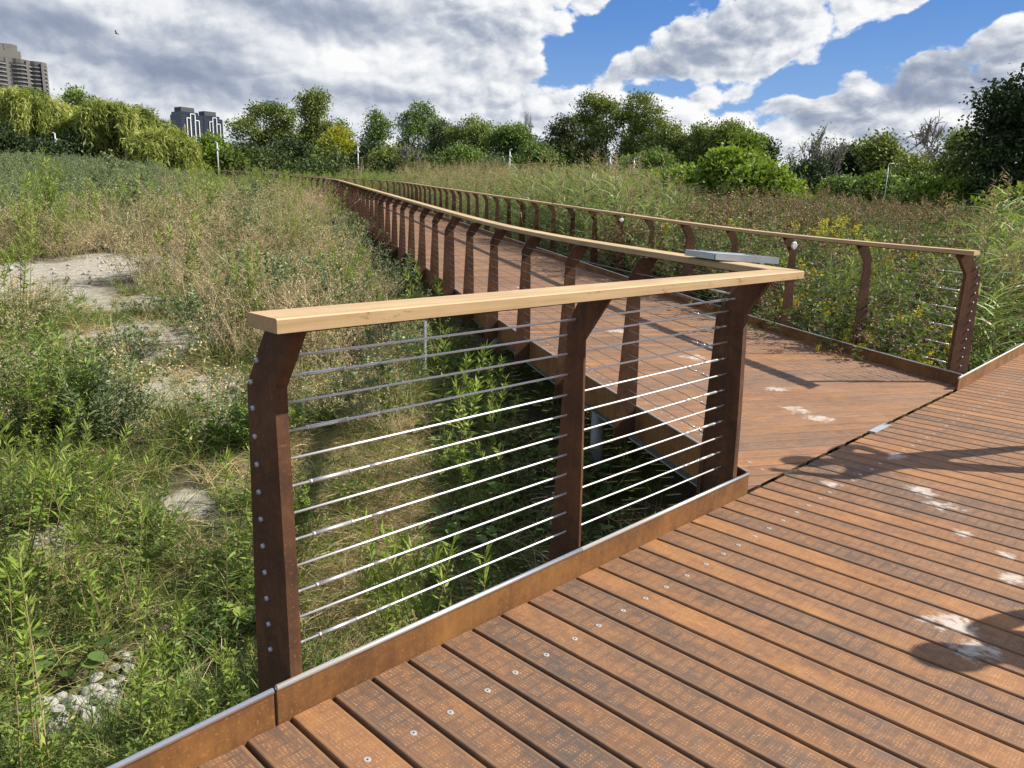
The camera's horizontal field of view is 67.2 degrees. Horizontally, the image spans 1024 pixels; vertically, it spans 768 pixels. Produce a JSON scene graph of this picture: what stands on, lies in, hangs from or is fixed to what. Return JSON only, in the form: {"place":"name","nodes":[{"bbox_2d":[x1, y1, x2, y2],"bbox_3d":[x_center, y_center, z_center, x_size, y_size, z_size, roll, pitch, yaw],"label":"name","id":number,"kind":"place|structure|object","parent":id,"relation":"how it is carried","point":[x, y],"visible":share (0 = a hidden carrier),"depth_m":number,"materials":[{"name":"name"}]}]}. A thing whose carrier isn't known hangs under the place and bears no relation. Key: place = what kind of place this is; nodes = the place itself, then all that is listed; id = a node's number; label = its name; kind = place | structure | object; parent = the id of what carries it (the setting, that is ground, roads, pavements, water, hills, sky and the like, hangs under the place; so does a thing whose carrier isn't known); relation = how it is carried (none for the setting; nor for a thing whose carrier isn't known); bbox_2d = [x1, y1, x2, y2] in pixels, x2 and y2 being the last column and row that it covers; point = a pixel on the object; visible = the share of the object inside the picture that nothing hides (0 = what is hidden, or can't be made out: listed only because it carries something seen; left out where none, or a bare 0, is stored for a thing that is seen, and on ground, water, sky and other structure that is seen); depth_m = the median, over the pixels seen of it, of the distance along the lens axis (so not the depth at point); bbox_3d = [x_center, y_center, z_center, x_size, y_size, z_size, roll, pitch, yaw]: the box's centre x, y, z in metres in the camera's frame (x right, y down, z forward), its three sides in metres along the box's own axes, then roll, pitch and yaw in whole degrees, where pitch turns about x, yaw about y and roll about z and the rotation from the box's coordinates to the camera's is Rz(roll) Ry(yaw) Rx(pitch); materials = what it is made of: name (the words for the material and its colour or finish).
{"place":"outdoors","nodes":[
{"label":"outdoors","id":0,"kind":"place"},
{"bbox_2d":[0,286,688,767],"label":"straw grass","id":1,"kind":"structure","parent":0,"point":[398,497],"depth_m":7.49,"materials":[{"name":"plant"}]},
{"bbox_2d":[0,215,851,767],"label":"grass","id":2,"kind":"structure","parent":0,"point":[89,749],"depth_m":6.85,"materials":[{"name":"plant"}]},
{"bbox_2d":[0,146,925,455],"label":"mugwort field","id":3,"kind":"structure","parent":0,"point":[100,172],"depth_m":16.00,"materials":[{"name":"plant"}]},
{"bbox_2d":[0,179,942,756],"bbox_3d":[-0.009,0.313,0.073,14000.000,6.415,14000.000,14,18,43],"label":"ground","id":4,"kind":"structure","parent":0,"point":[106,289],"depth_m":8.32,"materials":[{"name":"soil"}]},
{"bbox_2d":[0,121,42,155],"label":"evergreen tree","id":5,"kind":"object","parent":4,"relation":"on","point":[10,140],"visible":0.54,"depth_m":57.79,"materials":[{"name":"green plant"}]},
{"bbox_2d":[0,43,49,98],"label":"apartment tower","id":6,"kind":"structure","parent":4,"relation":"on","point":[15,68],"depth_m":492.62,"materials":[{"name":"grey concrete"}]},
{"bbox_2d":[0,265,53,315],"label":"bush","id":7,"kind":"object","parent":4,"relation":"on","point":[32,294],"visible":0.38,"depth_m":12.25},
{"bbox_2d":[0,83,80,141],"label":"willow tree","id":8,"kind":"object","parent":4,"relation":"on","point":[30,110],"visible":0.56,"depth_m":65.94,"materials":[{"name":"green plant"}]},
{"bbox_2d":[34,721,58,741],"bbox_3d":[-2.980,2.238,4.927,0.198,0.109,0.165,8,39,1],"label":"stone","id":9,"kind":"object","parent":4,"relation":"on","point":[51,725],"visible":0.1,"depth_m":4.92,"materials":[{"name":"white stone"}]},
{"bbox_2d":[0,451,94,530],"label":"bush","id":10,"kind":"object","parent":4,"relation":"on","point":[15,493],"visible":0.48,"depth_m":6.73,"materials":[{"name":"green plant"}]},
{"bbox_2d":[22,133,83,161],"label":"shrub","id":11,"kind":"object","parent":4,"relation":"on","point":[53,148],"visible":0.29,"depth_m":60.71,"materials":[{"name":"green plant"}]},
{"bbox_2d":[0,318,115,440],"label":"bush","id":12,"kind":"object","parent":4,"relation":"on","point":[40,376],"visible":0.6,"depth_m":8.03,"materials":[{"name":"green plant"}]},
{"bbox_2d":[50,704,65,714],"bbox_3d":[-3.067,2.197,5.204,0.114,0.066,0.102,-9,9,-2],"label":"stone","id":13,"kind":"object","parent":4,"relation":"on","point":[58,709],"visible":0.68,"depth_m":5.17,"materials":[{"name":"white stone"}]},
{"bbox_2d":[24,628,113,677],"bbox_3d":[-3.151,1.949,5.471,0.586,0.278,0.518,14,18,43],"label":"broadleaf plant","id":14,"kind":"object","parent":4,"relation":"on","point":[98,655],"visible":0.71,"depth_m":5.44,"materials":[{"name":"green plant"}]},
{"bbox_2d":[62,694,80,712],"bbox_3d":[-2.990,2.184,5.242,0.138,0.143,0.126,-10,17,-40],"label":"stone","id":15,"kind":"object","parent":4,"relation":"on","point":[74,697],"visible":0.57,"depth_m":5.21,"materials":[{"name":"white stone"}]},
{"bbox_2d":[53,83,102,106],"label":"tree","id":16,"kind":"object","parent":4,"relation":"on","point":[75,93],"visible":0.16,"depth_m":123.88,"materials":[{"name":"green plant"}]},
{"bbox_2d":[51,128,107,160],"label":"shrub","id":17,"kind":"object","parent":4,"relation":"on","point":[71,137],"visible":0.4,"depth_m":66.60,"materials":[{"name":"green plant"}]},
{"bbox_2d":[80,705,95,722],"bbox_3d":[-2.830,2.211,5.151,0.114,0.140,0.126,12,16,37],"label":"stone","id":18,"kind":"object","parent":4,"relation":"on","point":[85,712],"visible":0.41,"depth_m":5.10,"materials":[{"name":"white stone"}]},
{"bbox_2d":[81,683,103,695],"bbox_3d":[-2.937,2.160,5.383,0.161,0.119,0.110,-25,16,-16],"label":"stone","id":19,"kind":"object","parent":4,"relation":"on","point":[100,687],"visible":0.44,"depth_m":5.36,"materials":[{"name":"white stone"}]},
{"bbox_2d":[88,672,102,682],"bbox_3d":[-2.976,2.098,5.512,0.092,0.047,0.125,-5,15,-12],"label":"stone","id":20,"kind":"object","parent":4,"relation":"on","point":[95,678],"visible":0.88,"depth_m":5.48,"materials":[{"name":"white stone"}]},
{"bbox_2d":[46,344,159,446],"bbox_3d":[-4.312,0.109,8.174,1.154,1.096,1.093,14,18,43],"label":"bush","id":21,"kind":"object","parent":4,"relation":"on","point":[104,411],"visible":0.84,"depth_m":8.06,"materials":[{"name":"green plant"}]},
{"bbox_2d":[94,693,118,713],"bbox_3d":[-2.777,2.206,5.244,0.163,0.185,0.181,1,13,-2],"label":"stone","id":22,"kind":"object","parent":4,"relation":"on","point":[105,703],"visible":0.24,"depth_m":5.21,"materials":[{"name":"white stone"}]},
{"bbox_2d":[104,679,119,689],"bbox_3d":[-2.844,2.144,5.476,0.095,0.093,0.088,6,6,-36],"label":"stone","id":23,"kind":"object","parent":4,"relation":"on","point":[112,685],"visible":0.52,"depth_m":5.45,"materials":[{"name":"white stone"}]},
{"bbox_2d":[51,95,177,161],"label":"willow tree","id":24,"kind":"object","parent":4,"relation":"on","point":[107,124],"visible":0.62,"depth_m":67.50,"materials":[{"name":"green plant"}]},
{"bbox_2d":[91,311,170,361],"bbox_3d":[-5.285,-0.645,10.513,0.887,0.729,0.932,14,18,43],"label":"bush","id":25,"kind":"object","parent":4,"relation":"on","point":[136,346],"visible":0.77,"depth_m":10.52,"materials":[{"name":"green plant"}]},
{"bbox_2d":[121,635,201,691],"bbox_3d":[-2.472,2.025,5.546,0.493,0.358,0.541,4,13,11],"label":"bush","id":26,"kind":"object","parent":4,"relation":"on","point":[180,658],"visible":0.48,"depth_m":5.53,"materials":[{"name":"green plant"}]},
{"bbox_2d":[119,123,205,173],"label":"willow tree","id":27,"kind":"object","parent":4,"relation":"on","point":[172,146],"visible":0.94,"depth_m":67.11,"materials":[{"name":"green plant"}]},
{"bbox_2d":[170,107,202,141],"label":"apartment tower","id":28,"kind":"structure","parent":4,"relation":"on","point":[189,119],"depth_m":681.83,"materials":[{"name":"blue glass"}]},
{"bbox_2d":[199,111,222,143],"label":"apartment tower","id":29,"kind":"structure","parent":4,"relation":"on","point":[212,122],"depth_m":706.72,"materials":[{"name":"blue glass"}]},
{"bbox_2d":[179,592,255,653],"bbox_3d":[-2.239,1.795,5.907,0.604,0.429,0.586,14,18,43],"label":"bush","id":30,"kind":"object","parent":4,"relation":"on","point":[223,623],"visible":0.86,"depth_m":5.86,"materials":[{"name":"green plant"}]},
{"bbox_2d":[193,129,249,178],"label":"maple tree","id":31,"kind":"object","parent":4,"relation":"on","point":[208,145],"visible":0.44,"depth_m":81.48,"materials":[{"name":"green plant"}]},
{"bbox_2d":[197,237,251,272],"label":"bush","id":32,"kind":"object","parent":4,"relation":"on","point":[225,251],"visible":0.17,"depth_m":16.64,"materials":[{"name":"green plant"}]},
{"bbox_2d":[219,583,254,620],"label":"broadleaf plant","id":33,"kind":"object","parent":4,"relation":"on","point":[238,610],"visible":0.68,"depth_m":5.98,"materials":[{"name":"green plant"}]},
{"bbox_2d":[198,387,290,451],"bbox_3d":[-2.901,0.398,8.416,0.899,0.668,0.994,14,18,43],"label":"bush","id":34,"kind":"object","parent":4,"relation":"on","point":[239,433],"visible":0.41,"depth_m":8.24,"materials":[{"name":"green plant"}]},
{"bbox_2d":[222,96,304,155],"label":"cottonwood tree","id":35,"kind":"object","parent":4,"relation":"on","point":[258,133],"visible":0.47,"depth_m":99.13,"materials":[{"name":"green plant"}]},
{"bbox_2d":[246,144,287,170],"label":"shrub","id":36,"kind":"object","parent":4,"relation":"on","point":[266,158],"visible":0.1,"depth_m":91.39,"materials":[{"name":"green plant"}]},
{"bbox_2d":[248,204,304,250],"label":"bush","id":37,"kind":"object","parent":4,"relation":"on","point":[274,215],"visible":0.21,"depth_m":19.60,"materials":[{"name":"green plant"}]},
{"bbox_2d":[265,132,315,166],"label":"tree","id":38,"kind":"object","parent":4,"relation":"on","point":[295,148],"visible":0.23,"depth_m":98.43,"materials":[{"name":"green plant"}]},
{"bbox_2d":[288,86,338,148],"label":"cottonwood tree","id":39,"kind":"object","parent":4,"relation":"on","point":[313,106],"visible":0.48,"depth_m":104.51,"materials":[{"name":"green plant"}]},
{"bbox_2d":[313,252,357,288],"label":"bush","id":40,"kind":"object","parent":4,"relation":"on","point":[342,263],"visible":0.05,"depth_m":15.74,"materials":[{"name":"green plant"}]},
{"bbox_2d":[311,122,360,173],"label":"maple tree","id":41,"kind":"object","parent":4,"relation":"on","point":[338,135],"visible":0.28,"depth_m":95.92,"materials":[{"name":"yellow plant"}]},
{"bbox_2d":[325,117,355,143],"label":"tree","id":42,"kind":"object","parent":4,"relation":"on","point":[345,122],"visible":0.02,"depth_m":113.31,"materials":[{"name":"green plant"}]},
{"bbox_2d":[332,203,371,243],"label":"bush","id":43,"kind":"object","parent":4,"relation":"on","point":[367,226],"visible":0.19,"depth_m":24.79,"materials":[{"name":"green plant"}]},
{"bbox_2d":[337,135,386,175],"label":"evergreen tree","id":44,"kind":"object","parent":4,"relation":"on","point":[364,147],"visible":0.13,"depth_m":91.53,"materials":[{"name":"green plant"}]},
{"bbox_2d":[353,106,399,148],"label":"poplar tree","id":45,"kind":"object","parent":4,"relation":"on","point":[379,131],"visible":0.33,"depth_m":108.70,"materials":[{"name":"green plant"}]},
{"bbox_2d":[360,140,425,173],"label":"tree","id":46,"kind":"object","parent":4,"relation":"on","point":[385,154],"visible":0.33,"depth_m":89.76,"materials":[{"name":"green plant"}]},
{"bbox_2d":[371,243,417,298],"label":"bush","id":47,"kind":"object","parent":4,"relation":"on","point":[397,273],"visible":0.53,"depth_m":16.05,"materials":[{"name":"green plant"}]},
{"bbox_2d":[394,136,425,168],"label":"bare tree","id":48,"kind":"object","parent":4,"relation":"on","point":[407,153],"visible":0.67,"depth_m":87.61,"materials":[{"name":"grey plant"}]},
{"bbox_2d":[392,98,447,156],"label":"poplar tree","id":49,"kind":"object","parent":4,"relation":"on","point":[419,120],"visible":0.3,"depth_m":111.19,"materials":[{"name":"green plant"}]},
{"bbox_2d":[423,321,426,375],"bbox_3d":[-1.214,-0.453,10.718,0.039,0.850,0.035,14,18,43],"label":"marker stake","id":50,"kind":"object","parent":4,"relation":"on","point":[424,333],"visible":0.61,"depth_m":10.67,"materials":[{"name":"metal"}]},
{"bbox_2d":[422,117,458,157],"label":"ash tree","id":51,"kind":"object","parent":4,"relation":"on","point":[436,131],"visible":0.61,"depth_m":105.81,"materials":[{"name":"green plant"}]},
{"bbox_2d":[129,134,780,179],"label":"undergrowth","id":52,"kind":"object","parent":4,"relation":"on","point":[317,165],"visible":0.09,"depth_m":84.76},
{"bbox_2d":[429,140,487,171],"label":"shrub","id":53,"kind":"object","parent":4,"relation":"on","point":[468,153],"visible":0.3,"depth_m":87.12,"materials":[{"name":"green plant"}]},
{"bbox_2d":[437,113,498,161],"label":"ash tree","id":54,"kind":"object","parent":4,"relation":"on","point":[472,135],"visible":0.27,"depth_m":102.03,"materials":[{"name":"green plant"}]},
{"bbox_2d":[469,154,520,177],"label":"shrub","id":55,"kind":"object","parent":4,"relation":"on","point":[486,159],"visible":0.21,"depth_m":83.99,"materials":[{"name":"green plant"}]},
{"bbox_2d":[0,147,1018,767],"label":"yellow weeds","id":56,"kind":"object","parent":4,"relation":"on","point":[50,475],"depth_m":6.04,"materials":[{"name":"plant"}]},
{"bbox_2d":[479,118,542,159],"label":"tree","id":57,"kind":"object","parent":4,"relation":"on","point":[506,138],"visible":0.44,"depth_m":98.01,"materials":[{"name":"green plant"}]},
{"bbox_2d":[483,423,555,459],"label":"broadleaf plant","id":58,"kind":"object","parent":4,"relation":"on","point":[507,444],"visible":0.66,"depth_m":8.62,"materials":[{"name":"green plant"}]},
{"bbox_2d":[505,138,570,175],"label":"tree","id":59,"kind":"object","parent":4,"relation":"on","point":[533,150],"visible":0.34,"depth_m":89.08,"materials":[{"name":"green plant"}]},
{"bbox_2d":[106,343,1023,767],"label":"boardwalk","id":60,"kind":"structure","parent":4,"relation":"on","point":[858,603],"depth_m":3.05,"materials":[{"name":"brown wood"}]},
{"bbox_2d":[247,269,803,726],"bbox_3d":[0.341,0.308,3.575,0.425,1.555,3.286,14,18,43],"label":"railing","id":61,"kind":"object","parent":60,"relation":"attached to","point":[277,591],"visible":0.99,"depth_m":2.88,"materials":[{"name":"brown wood"}]},
{"bbox_2d":[868,423,890,432],"bbox_3d":[2.989,0.357,6.262,0.060,0.009,0.345,14,18,43],"label":"cover plate","id":62,"kind":"object","parent":60,"relation":"on","point":[879,428],"visible":1,"depth_m":6.24,"materials":[{"name":"metal"}]},
{"bbox_2d":[534,112,602,172],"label":"maple tree","id":63,"kind":"object","parent":4,"relation":"on","point":[564,137],"visible":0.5,"depth_m":94.26,"materials":[{"name":"green plant"}]},
{"bbox_2d":[564,88,625,164],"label":"cottonwood tree","id":64,"kind":"object","parent":4,"relation":"on","point":[600,107],"visible":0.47,"depth_m":97.06,"materials":[{"name":"green plant"}]},
{"bbox_2d":[228,182,962,493],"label":"branch boardwalk","id":65,"kind":"structure","parent":4,"relation":"on","point":[804,401],"depth_m":8.23,"materials":[{"name":"brown wood"}]},
{"bbox_2d":[196,168,802,494],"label":"railing","id":66,"kind":"object","parent":65,"relation":"attached to","point":[642,268],"visible":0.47,"depth_m":8.95,"materials":[{"name":"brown wood"}]},
{"bbox_2d":[685,249,778,263],"bbox_3d":[1.478,-0.861,5.201,0.481,0.066,0.414,-2,14,-16],"label":"sign panel","id":67,"kind":"object","parent":66,"relation":"on","point":[729,256],"visible":1,"depth_m":5.03,"materials":[{"name":"metal"}]},
{"bbox_2d":[220,169,979,373],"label":"railing","id":68,"kind":"object","parent":65,"relation":"attached to","point":[959,351],"visible":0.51,"depth_m":10.68,"materials":[{"name":"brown wood"}]},
{"bbox_2d":[606,84,672,161],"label":"cottonwood tree","id":69,"kind":"object","parent":4,"relation":"on","point":[637,121],"visible":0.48,"depth_m":94.49,"materials":[{"name":"green plant"}]},
{"bbox_2d":[611,144,680,175],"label":"shrub","id":70,"kind":"object","parent":4,"relation":"on","point":[655,158],"visible":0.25,"depth_m":77.80,"materials":[{"name":"green plant"}]},
{"bbox_2d":[634,165,662,184],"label":"sumac shrub","id":71,"kind":"object","parent":4,"relation":"on","point":[655,170],"visible":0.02,"depth_m":43.42,"materials":[{"name":"green plant"}]},
{"bbox_2d":[373,294,937,607],"label":"shade plants","id":72,"kind":"object","parent":4,"relation":"on","point":[606,489],"depth_m":8.08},
{"bbox_2d":[634,117,692,162],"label":"tree","id":73,"kind":"object","parent":4,"relation":"on","point":[675,139],"visible":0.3,"depth_m":90.94,"materials":[{"name":"green plant"}]},
{"bbox_2d":[649,162,699,196],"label":"sumac shrub","id":74,"kind":"object","parent":4,"relation":"on","point":[680,168],"visible":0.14,"depth_m":39.01,"materials":[{"name":"green plant"}]},
{"bbox_2d":[344,170,1023,443],"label":"asters","id":75,"kind":"object","parent":4,"relation":"on","point":[911,226],"depth_m":13.81,"materials":[{"name":"plant"}]},
{"bbox_2d":[671,117,715,166],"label":"tree","id":76,"kind":"object","parent":4,"relation":"on","point":[691,153],"visible":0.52,"depth_m":88.48,"materials":[{"name":"green plant"}]},
{"bbox_2d":[401,146,1023,401],"bbox_3d":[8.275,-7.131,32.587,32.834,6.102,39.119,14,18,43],"label":"reeds","id":77,"kind":"object","parent":4,"relation":"on","point":[598,204],"visible":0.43,"depth_m":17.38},
{"bbox_2d":[696,117,753,153],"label":"tree","id":78,"kind":"object","parent":4,"relation":"on","point":[719,132],"visible":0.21,"depth_m":85.86,"materials":[{"name":"green plant"}]},
{"bbox_2d":[682,139,773,201],"bbox_3d":[10.538,-9.518,37.349,4.645,4.494,3.871,5,13,14],"label":"sumac shrub","id":79,"kind":"object","parent":4,"relation":"on","point":[714,168],"visible":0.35,"depth_m":36.46,"materials":[{"name":"green plant"}]},
{"bbox_2d":[723,125,777,160],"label":"tree","id":80,"kind":"object","parent":4,"relation":"on","point":[747,139],"visible":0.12,"depth_m":81.89,"materials":[{"name":"green plant"}]},
{"bbox_2d":[717,156,810,207],"bbox_3d":[11.421,-8.358,35.263,4.391,4.020,3.828,5,14,16],"label":"sumac shrub","id":81,"kind":"object","parent":4,"relation":"on","point":[767,174],"visible":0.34,"depth_m":34.38,"materials":[{"name":"green plant"}]},
{"bbox_2d":[760,135,786,166],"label":"tree","id":82,"kind":"object","parent":4,"relation":"on","point":[772,153],"visible":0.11,"depth_m":90.79,"materials":[{"name":"green plant"}]},
{"bbox_2d":[779,147,800,169],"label":"bare tree","id":83,"kind":"object","parent":4,"relation":"on","point":[789,157],"visible":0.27,"depth_m":71.97,"materials":[{"name":"grey plant"}]},
{"bbox_2d":[787,169,815,199],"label":"sumac shrub","id":84,"kind":"object","parent":4,"relation":"on","point":[804,181],"depth_m":39.92,"materials":[{"name":"green plant"}]},
{"bbox_2d":[788,217,834,251],"bbox_3d":[7.018,-2.726,18.030,1.274,2.324,0.683,14,18,43],"label":"goldenrod","id":85,"kind":"object","parent":4,"relation":"on","point":[821,227],"visible":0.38,"depth_m":17.79,"materials":[{"name":"yellow plant"}]},
{"bbox_2d":[787,154,836,197],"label":"shrub","id":86,"kind":"object","parent":4,"relation":"on","point":[813,173],"visible":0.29,"depth_m":55.48,"materials":[{"name":"green plant"}]},
{"bbox_2d":[791,120,857,176],"bbox_3d":[24.789,-16.972,61.309,3.699,7.835,4.375,-9,17,-38],"label":"bare tree","id":87,"kind":"object","parent":4,"relation":"on","point":[813,151],"visible":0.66,"depth_m":60.84,"materials":[{"name":"grey plant"}]},
{"bbox_2d":[809,215,850,250],"bbox_3d":[7.564,-2.875,18.581,0.960,2.405,0.826,6,14,20],"label":"goldenrod","id":88,"kind":"object","parent":4,"relation":"on","point":[844,222],"visible":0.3,"depth_m":18.15,"materials":[{"name":"yellow plant"}]},
{"bbox_2d":[810,167,862,200],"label":"shrub","id":89,"kind":"object","parent":4,"relation":"on","point":[836,184],"visible":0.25,"depth_m":49.49,"materials":[{"name":"green plant"}]},
{"bbox_2d":[818,136,866,176],"bbox_3d":[29.152,-17.327,65.768,6.734,7.355,5.532,7,14,22],"label":"tree","id":90,"kind":"object","parent":4,"relation":"on","point":[849,158],"visible":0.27,"depth_m":64.70,"materials":[{"name":"green plant"}]},
{"bbox_2d":[814,328,884,443],"bbox_3d":[4.233,0.051,9.816,0.924,1.608,0.622,-9,17,-38],"label":"goldenrod","id":91,"kind":"object","parent":4,"relation":"on","point":[818,347],"visible":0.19,"depth_m":9.69,"materials":[{"name":"green plant"}]},
{"bbox_2d":[827,213,873,248],"bbox_3d":[8.248,-2.944,18.936,1.221,2.454,0.702,-2,13,-14],"label":"goldenrod","id":92,"kind":"object","parent":4,"relation":"on","point":[858,227],"visible":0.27,"depth_m":18.67,"materials":[{"name":"yellow plant"}]},
{"bbox_2d":[846,167,903,204],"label":"shrub","id":93,"kind":"object","parent":4,"relation":"on","point":[877,181],"visible":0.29,"depth_m":46.75,"materials":[{"name":"green plant"}]},
{"bbox_2d":[843,127,917,178],"bbox_3d":[30.308,-17.125,62.949,6.519,7.436,6.138,7,14,24],"label":"tree","id":94,"kind":"object","parent":4,"relation":"on","point":[879,150],"visible":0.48,"depth_m":62.06,"materials":[{"name":"green plant"}]},
{"bbox_2d":[875,146,946,183],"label":"shrub","id":95,"kind":"object","parent":4,"relation":"on","point":[914,165],"visible":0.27,"depth_m":55.99,"materials":[{"name":"green plant"}]},
{"bbox_2d":[885,169,940,205],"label":"shrub","id":96,"kind":"object","parent":4,"relation":"on","point":[912,181],"visible":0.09,"depth_m":44.62,"materials":[{"name":"green plant"}]},
{"bbox_2d":[896,346,934,419],"bbox_3d":[4.878,0.187,9.754,0.747,1.410,0.641,10,15,31],"label":"goldenrod","id":97,"kind":"object","parent":4,"relation":"on","point":[929,360],"visible":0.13,"depth_m":9.37,"materials":[{"name":"green plant"}]},
{"bbox_2d":[905,110,961,164],"bbox_3d":[35.709,-18.543,65.340,4.049,9.246,7.249,3,13,6],"label":"bare tree","id":98,"kind":"object","parent":4,"relation":"on","point":[925,139],"visible":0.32,"depth_m":64.93,"materials":[{"name":"grey plant"}]},
{"bbox_2d":[901,173,978,210],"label":"shrub","id":99,"kind":"object","parent":4,"relation":"on","point":[934,188],"visible":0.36,"depth_m":38.66,"materials":[{"name":"green plant"}]},
{"bbox_2d":[929,124,988,181],"bbox_3d":[32.214,-14.413,53.772,6.404,7.192,4.978,9,15,29],"label":"ash tree","id":100,"kind":"object","parent":4,"relation":"on","point":[947,166],"visible":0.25,"depth_m":53.53,"materials":[{"name":"green plant"}]},
{"bbox_2d":[949,63,1023,214],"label":"oak tree","id":101,"kind":"object","parent":4,"relation":"on","point":[1003,132],"visible":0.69,"depth_m":36.72,"materials":[{"name":"green plant"}]},
{"bbox_2d":[970,180,1023,225],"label":"shrub","id":102,"kind":"object","parent":4,"relation":"on","point":[1016,191],"visible":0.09,"depth_m":27.60,"materials":[{"name":"green plant"}]},
{"bbox_2d":[0,157,965,445],"label":"far reeds","id":103,"kind":"object","parent":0,"point":[455,174],"depth_m":17.66,"materials":[{"name":"plant"}]},
{"bbox_2d":[0,0,1023,169],"label":"sky","id":104,"kind":"structure","parent":0,"point":[784,68],"materials":[{"name":"blue"}]},
{"bbox_2d":[385,183,972,413],"label":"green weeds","id":105,"kind":"object","parent":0,"point":[385,183],"depth_m":10.07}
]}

